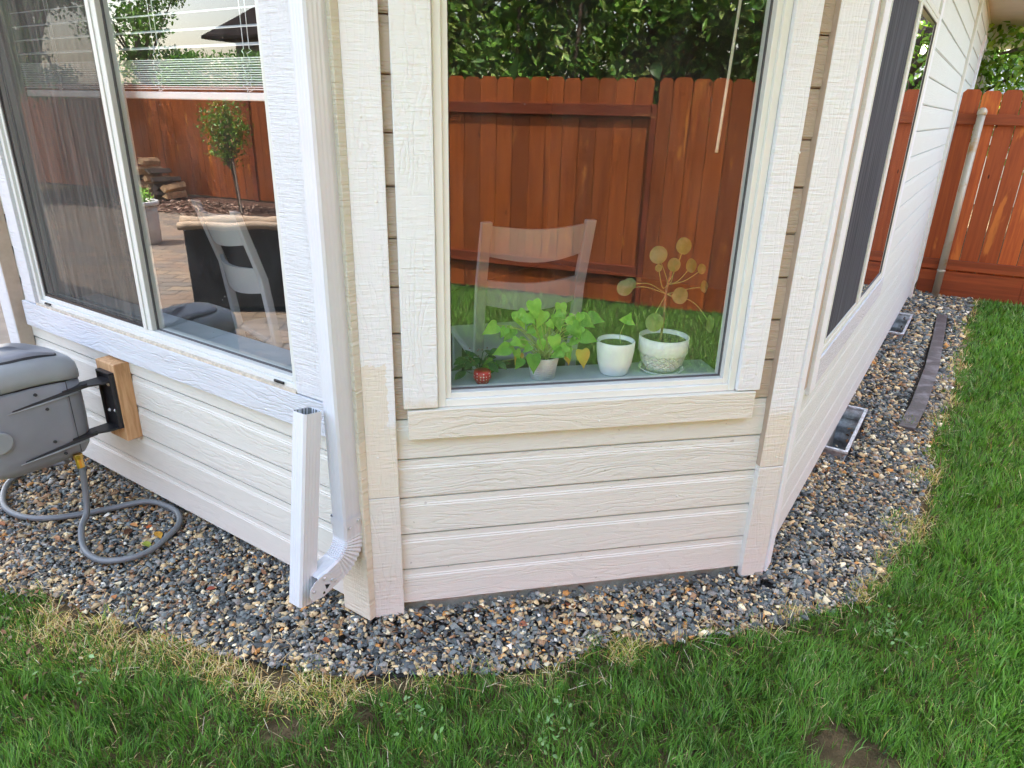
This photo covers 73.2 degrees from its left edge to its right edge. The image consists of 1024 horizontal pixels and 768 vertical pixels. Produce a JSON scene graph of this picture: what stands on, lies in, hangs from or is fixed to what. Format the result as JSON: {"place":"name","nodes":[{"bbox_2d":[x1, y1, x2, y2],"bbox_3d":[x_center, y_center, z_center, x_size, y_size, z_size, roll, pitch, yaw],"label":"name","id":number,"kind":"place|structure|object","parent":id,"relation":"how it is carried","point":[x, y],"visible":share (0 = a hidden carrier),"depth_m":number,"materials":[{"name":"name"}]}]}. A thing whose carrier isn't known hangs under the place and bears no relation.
{"place":"outdoors","nodes":[
{"label":"outdoors","id":0,"kind":"place"},
{"bbox_2d":[0,303,10,343],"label":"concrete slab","id":1,"kind":"structure","parent":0,"point":[4,337],"depth_m":4.91,"materials":[{"name":"beige concrete"}]},
{"bbox_2d":[0,287,974,680],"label":"gravel","id":2,"kind":"structure","parent":0,"point":[522,647],"depth_m":2.41,"materials":[{"name":"grey gravel"}]},
{"bbox_2d":[0,452,182,563],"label":"garden hose","id":3,"kind":"object","parent":2,"relation":"on","point":[85,513],"visible":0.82,"depth_m":2.61,"materials":[{"name":"plastic"}]},
{"bbox_2d":[124,529,132,533],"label":"fallen leaf","id":4,"kind":"object","parent":2,"relation":"on","point":[126,531],"visible":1,"depth_m":2.62,"materials":[{"name":"brown plant"}]},
{"bbox_2d":[0,464,261,720],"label":"gravel","id":5,"kind":"structure","parent":2,"relation":"on","point":[78,606],"depth_m":2.31,"materials":[{"name":"grey gravel"}]},
{"bbox_2d":[142,541,150,546],"bbox_3d":[-1.350,0.593,2.547,0.046,0.013,0.026,15,25,31],"label":"fallen leaf","id":6,"kind":"object","parent":2,"relation":"on","point":[147,543],"visible":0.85,"depth_m":2.55,"materials":[{"name":"green plant"}]},
{"bbox_2d":[154,531,162,538],"bbox_3d":[-1.336,0.570,2.605,0.049,0.016,0.030,15,25,31],"label":"fallen leaf","id":7,"kind":"object","parent":2,"relation":"on","point":[158,534],"visible":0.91,"depth_m":2.60,"materials":[{"name":"yellow plant"}]},
{"bbox_2d":[322,637,329,642],"bbox_3d":[-0.571,0.785,2.112,0.030,0.009,0.018,15,25,31],"label":"fallen leaf","id":8,"kind":"object","parent":2,"relation":"on","point":[325,639],"visible":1,"depth_m":2.11,"materials":[{"name":"orange plant"}]},
{"bbox_2d":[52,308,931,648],"bbox_3d":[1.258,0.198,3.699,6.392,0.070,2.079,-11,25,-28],"label":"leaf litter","id":9,"kind":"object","parent":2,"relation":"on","point":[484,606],"visible":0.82,"depth_m":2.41,"materials":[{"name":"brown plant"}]},
{"bbox_2d":[0,0,1023,620],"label":"house","id":10,"kind":"structure","parent":2,"relation":"on","point":[366,168],"depth_m":2.32,"materials":[{"name":"white paint"}]},
{"bbox_2d":[0,343,142,479],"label":"hose reel","id":11,"kind":"object","parent":10,"relation":"attached to","point":[43,420],"visible":0.98,"depth_m":2.46,"materials":[{"name":"plastic"}]},
{"bbox_2d":[0,0,297,393],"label":"window","id":12,"kind":"structure","parent":10,"relation":"in","point":[66,137],"depth_m":2.38,"materials":[{"name":"plastic"}]},
{"bbox_2d":[110,0,264,100],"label":"window blind","id":13,"kind":"object","parent":10,"relation":"attached to","point":[138,70],"depth_m":2.05,"materials":[{"name":"white plastic"}]},
{"bbox_2d":[191,199,289,349],"bbox_3d":[-0.930,-0.266,2.875,0.561,0.970,0.420,-17,28,-39],"label":"chair","id":14,"kind":"object","parent":10,"relation":"on","point":[271,327],"visible":0.48,"depth_m":2.61,"materials":[{"name":"paint"}]},
{"bbox_2d":[452,347,510,383],"bbox_3d":[-0.098,-0.067,2.125,0.179,0.112,0.117,5,22,8],"label":"potted plant","id":15,"kind":"object","parent":10,"relation":"on","point":[481,375],"visible":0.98,"depth_m":2.10,"materials":[{"name":"green plant"}]},
{"bbox_2d":[451,219,596,370],"bbox_3d":[0.013,-0.199,2.765,0.420,0.970,0.561,-5,23,-16],"label":"chair","id":16,"kind":"object","parent":10,"relation":"on","point":[528,245],"visible":0.55,"depth_m":2.48,"materials":[{"name":"paint"}]},
{"bbox_2d":[482,298,604,380],"bbox_3d":[0.093,-0.145,2.121,0.392,0.268,0.118,-3,22,-11],"label":"potted plant","id":17,"kind":"object","parent":10,"relation":"on","point":[542,359],"visible":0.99,"depth_m":2.10,"materials":[{"name":"green plant"}]},
{"bbox_2d":[431,0,793,406],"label":"window","id":18,"kind":"structure","parent":10,"relation":"in","point":[778,13],"depth_m":1.94,"materials":[{"name":"plastic"}]},
{"bbox_2d":[596,312,634,376],"bbox_3d":[0.330,-0.132,2.191,0.122,0.204,0.122,-3,22,-11],"label":"potted plant","id":19,"kind":"object","parent":10,"relation":"on","point":[615,352],"visible":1,"depth_m":2.17,"materials":[{"name":"green plant"}]},
{"bbox_2d":[617,237,713,374],"bbox_3d":[0.478,-0.247,2.176,0.342,0.434,0.160,-3,22,-11],"label":"potted plant","id":20,"kind":"object","parent":10,"relation":"on","point":[662,350],"visible":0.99,"depth_m":2.16,"materials":[{"name":"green plant"}]},
{"bbox_2d":[715,0,741,152],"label":"blind wand","id":21,"kind":"object","parent":10,"relation":"hanging from","point":[728,77],"visible":1,"depth_m":1.93,"materials":[{"name":"plastic"}]},
{"bbox_2d":[822,405,867,461],"bbox_3d":[1.717,0.455,3.680,0.152,0.516,0.634,15,25,31],"label":"window well","id":22,"kind":"object","parent":10,"relation":"attached to","point":[854,414],"depth_m":3.84,"materials":[{"name":"metal"}]},
{"bbox_2d":[822,0,939,352],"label":"window","id":23,"kind":"structure","parent":10,"relation":"in","point":[912,25],"depth_m":2.70,"materials":[{"name":"plastic"}]},
{"bbox_2d":[888,312,912,339],"bbox_3d":[3.043,-0.251,5.533,0.152,0.516,0.664,15,25,31],"label":"window well","id":24,"kind":"object","parent":10,"relation":"attached to","point":[898,323],"depth_m":5.70,"materials":[{"name":"metal"}]},
{"bbox_2d":[519,620,527,625],"bbox_3d":[0.039,0.766,2.199,0.025,0.012,0.038,15,25,31],"label":"fallen leaf","id":25,"kind":"object","parent":2,"relation":"on","point":[524,623],"visible":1,"depth_m":2.20,"materials":[{"name":"brown plant"}]},
{"bbox_2d":[898,314,946,430],"bbox_3d":[2.873,-0.168,4.721,0.114,0.018,2.740,15,25,31],"label":"plank","id":26,"kind":"object","parent":2,"relation":"on","point":[919,402],"visible":1,"depth_m":4.33,"materials":[{"name":"grey wood"}]},
{"bbox_2d":[931,107,987,296],"bbox_3d":[3.997,-1.580,6.179,0.076,1.670,0.074,15,25,31],"label":"fence post","id":27,"kind":"object","parent":2,"relation":"in","point":[970,158],"visible":0.97,"depth_m":6.13,"materials":[{"name":"grey metal"}]},
{"bbox_2d":[0,204,1023,767],"bbox_3d":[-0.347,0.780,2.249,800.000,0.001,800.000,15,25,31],"label":"ground","id":28,"kind":"structure","parent":0,"point":[838,756],"depth_m":1.97,"materials":[{"name":"plant"}]},
{"bbox_2d":[0,297,1023,767],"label":"dry grass","id":29,"kind":"structure","parent":28,"relation":"on","point":[342,682],"depth_m":2.07,"materials":[{"name":"plant"}]},
{"bbox_2d":[32,563,1023,758],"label":"clover weeds","id":30,"kind":"object","parent":28,"relation":"on","point":[543,740],"visible":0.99,"depth_m":1.89,"materials":[{"name":"green plant"}]},
{"bbox_2d":[915,89,1023,304],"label":"fence","id":31,"kind":"object","parent":28,"relation":"on","point":[986,276],"visible":0.77,"depth_m":6.17,"materials":[{"name":"brown wood"}]},
{"bbox_2d":[970,21,1023,245],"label":"tree","id":32,"kind":"object","parent":28,"relation":"on","point":[1007,75],"visible":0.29,"depth_m":7.91,"materials":[{"name":"green plant"}]},
{"bbox_2d":[974,56,1023,206],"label":"neighbour shed","id":33,"kind":"structure","parent":28,"relation":"on","point":[1001,79],"depth_m":13.26,"materials":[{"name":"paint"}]},
{"bbox_2d":[992,49,1023,81],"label":"tree","id":34,"kind":"object","parent":28,"relation":"on","point":[1018,59],"visible":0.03,"depth_m":13.03,"materials":[{"name":"green plant"}]},
{"bbox_2d":[973,562,1023,767],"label":"lawn grass","id":35,"kind":"structure","parent":0,"point":[1011,646],"depth_m":2.08,"materials":[{"name":"green plant"}]}
]}

